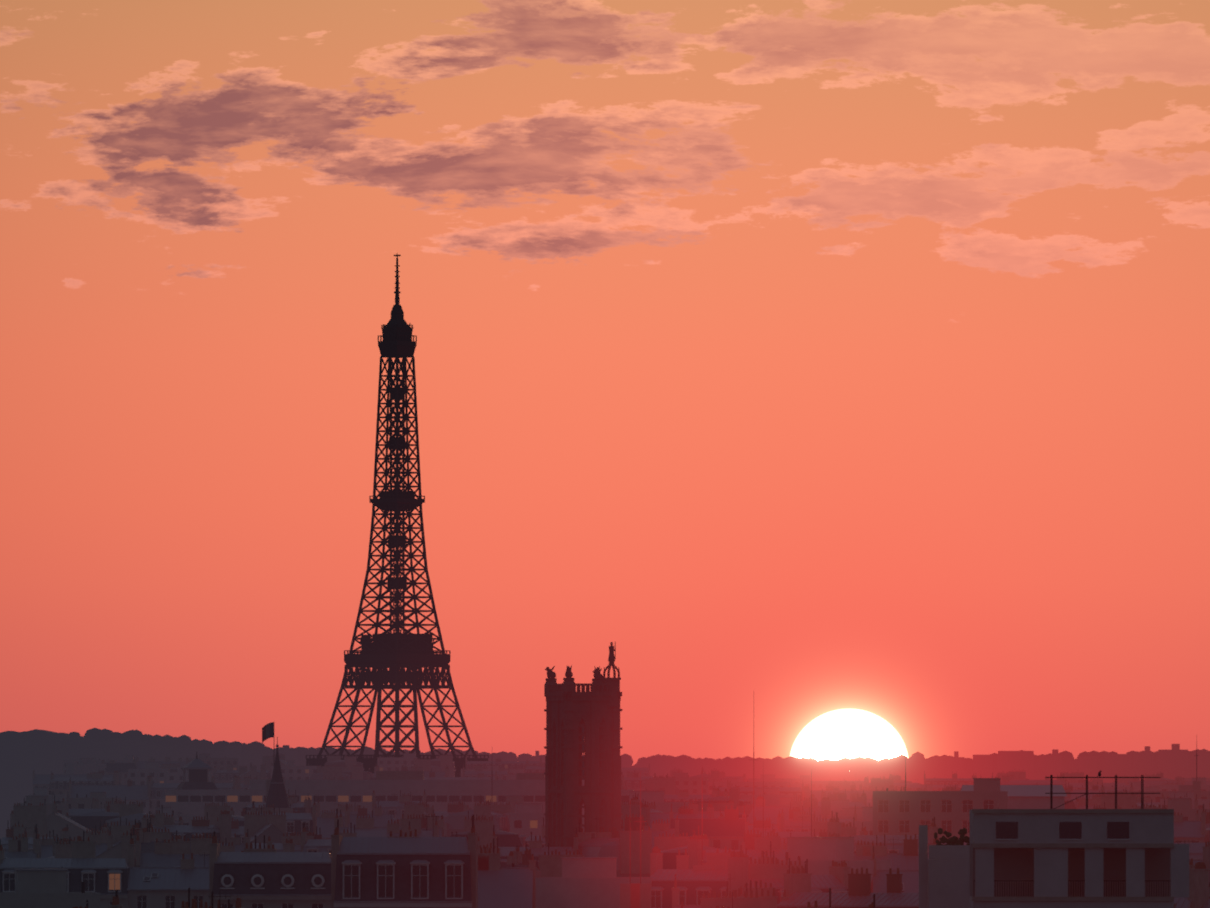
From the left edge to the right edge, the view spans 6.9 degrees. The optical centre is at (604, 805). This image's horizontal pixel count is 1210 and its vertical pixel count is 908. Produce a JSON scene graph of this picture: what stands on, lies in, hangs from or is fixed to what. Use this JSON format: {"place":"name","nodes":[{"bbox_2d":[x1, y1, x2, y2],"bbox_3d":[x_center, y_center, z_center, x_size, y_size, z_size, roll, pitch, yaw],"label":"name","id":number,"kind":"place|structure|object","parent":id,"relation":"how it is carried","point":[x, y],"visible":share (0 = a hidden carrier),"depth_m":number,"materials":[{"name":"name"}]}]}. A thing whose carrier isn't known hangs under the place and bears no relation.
{"place":"outdoors","nodes":[
{"label":"outdoors","id":0,"kind":"place"},
{"bbox_2d":[209,831,330,907],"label":"building","id":1,"kind":"structure","parent":0,"point":[261,878],"depth_m":946.59,"materials":[{"name":"stone"}]},
{"bbox_2d":[165,771,633,819],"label":"long building","id":2,"kind":"structure","parent":0,"point":[386,785],"depth_m":2469.76,"materials":[{"name":"stone"}]},
{"bbox_2d":[331,814,477,907],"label":"building","id":3,"kind":"structure","parent":0,"point":[405,871],"depth_m":891.64,"materials":[{"name":"stone"}]},
{"bbox_2d":[0,729,1209,838],"bbox_3d":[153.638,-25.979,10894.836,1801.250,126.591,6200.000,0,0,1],"label":"hills","id":4,"kind":"structure","parent":0,"point":[24,755],"depth_m":10419.57,"materials":[{"name":"grey"}]},
{"bbox_2d":[68,728,1209,770],"bbox_3d":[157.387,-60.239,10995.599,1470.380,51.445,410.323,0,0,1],"label":"ridge trees","id":5,"kind":"object","parent":4,"relation":"on","point":[744,763],"visible":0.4,"depth_m":10860.92,"materials":[{"name":"grey plant"}]},
{"bbox_2d":[0,858,1209,907],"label":"roofs","id":6,"kind":"structure","parent":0,"point":[40,888],"depth_m":893.25,"materials":[{"name":"stone"}]},
{"bbox_2d":[0,0,1209,765],"label":"sky","id":7,"kind":"structure","parent":0,"point":[839,369],"materials":[{"name":"orange"}]},
{"bbox_2d":[1,784,1209,849],"bbox_3d":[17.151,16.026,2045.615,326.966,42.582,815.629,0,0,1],"label":"roofs","id":8,"kind":"structure","parent":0,"point":[515,820],"depth_m":1823.48,"materials":[{"name":"stone"}]},
{"bbox_2d":[33,753,1209,814],"bbox_3d":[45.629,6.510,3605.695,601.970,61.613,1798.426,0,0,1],"label":"distant roofs","id":9,"kind":"structure","parent":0,"point":[149,782],"depth_m":3692.70,"materials":[{"name":"stone"}]},
{"bbox_2d":[919,825,969,907],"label":"terrace wing","id":10,"kind":"structure","parent":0,"point":[944,876],"depth_m":635.65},
{"bbox_2d":[934,828,969,844],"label":"terrace shrubs","id":11,"kind":"object","parent":10,"relation":"on","point":[955,840],"visible":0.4,"depth_m":636.15,"materials":[{"name":"green plant"}]},
{"bbox_2d":[970,775,1188,907],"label":"modern block","id":12,"kind":"structure","parent":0,"point":[1051,857],"depth_m":595.58,"materials":[{"name":"concrete"}]},
{"label":"ground","id":13,"kind":"structure","parent":0,"visible":0},
{"bbox_2d":[176,752,217,789],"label":"belvedere","id":14,"kind":"object","parent":13,"relation":"on","point":[198,774],"visible":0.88,"depth_m":2595.16,"materials":[{"name":"stone"}]},
{"bbox_2d":[262,722,273,800],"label":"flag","id":15,"kind":"object","parent":13,"relation":"on","point":[267,730],"visible":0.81,"depth_m":2003.16,"materials":[{"name":"fabric"}]},
{"bbox_2d":[265,737,292,812],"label":"spire","id":16,"kind":"structure","parent":13,"relation":"on","point":[277,797],"depth_m":1995.85,"materials":[{"name":"stone"}]},
{"bbox_2d":[306,253,488,776],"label":"lattice tower","id":17,"kind":"structure","parent":13,"relation":"on","point":[396,652],"depth_m":5242.28,"materials":[{"name":"grey metal"}]},
{"bbox_2d":[544,642,621,846],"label":"tour saint jacques","id":18,"kind":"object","parent":13,"relation":"on","point":[594,710],"visible":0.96,"depth_m":1353.48,"materials":[{"name":"stone"}]},
{"bbox_2d":[582,727,583,779],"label":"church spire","id":19,"kind":"structure","parent":13,"relation":"on","point":[583,753],"depth_m":3495.37,"materials":[{"name":"grey stone"}]},
{"bbox_2d":[0,808,1209,907],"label":"roofs","id":20,"kind":"structure","parent":13,"relation":"on","point":[136,866],"depth_m":1095.90,"materials":[{"name":"stone"}]},
{"bbox_2d":[224,744,1209,774],"bbox_3d":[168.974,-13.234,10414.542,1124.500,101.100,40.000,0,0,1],"label":"blocks","id":21,"kind":"structure","parent":13,"relation":"on","point":[1175,757],"depth_m":10390.27,"materials":[{"name":"grey"}]},
{"bbox_2d":[426,746,1200,907],"bbox_3d":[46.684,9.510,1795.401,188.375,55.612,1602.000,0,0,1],"label":"roof masts","id":22,"kind":"object","parent":13,"relation":"on","point":[635,895],"visible":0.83,"depth_m":995.92,"materials":[{"name":"metal"}]},
{"bbox_2d":[873,778,1066,838],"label":"beige block","id":23,"kind":"structure","parent":13,"relation":"on","point":[902,812],"depth_m":1489.65,"materials":[{"name":"stone"}]}
]}

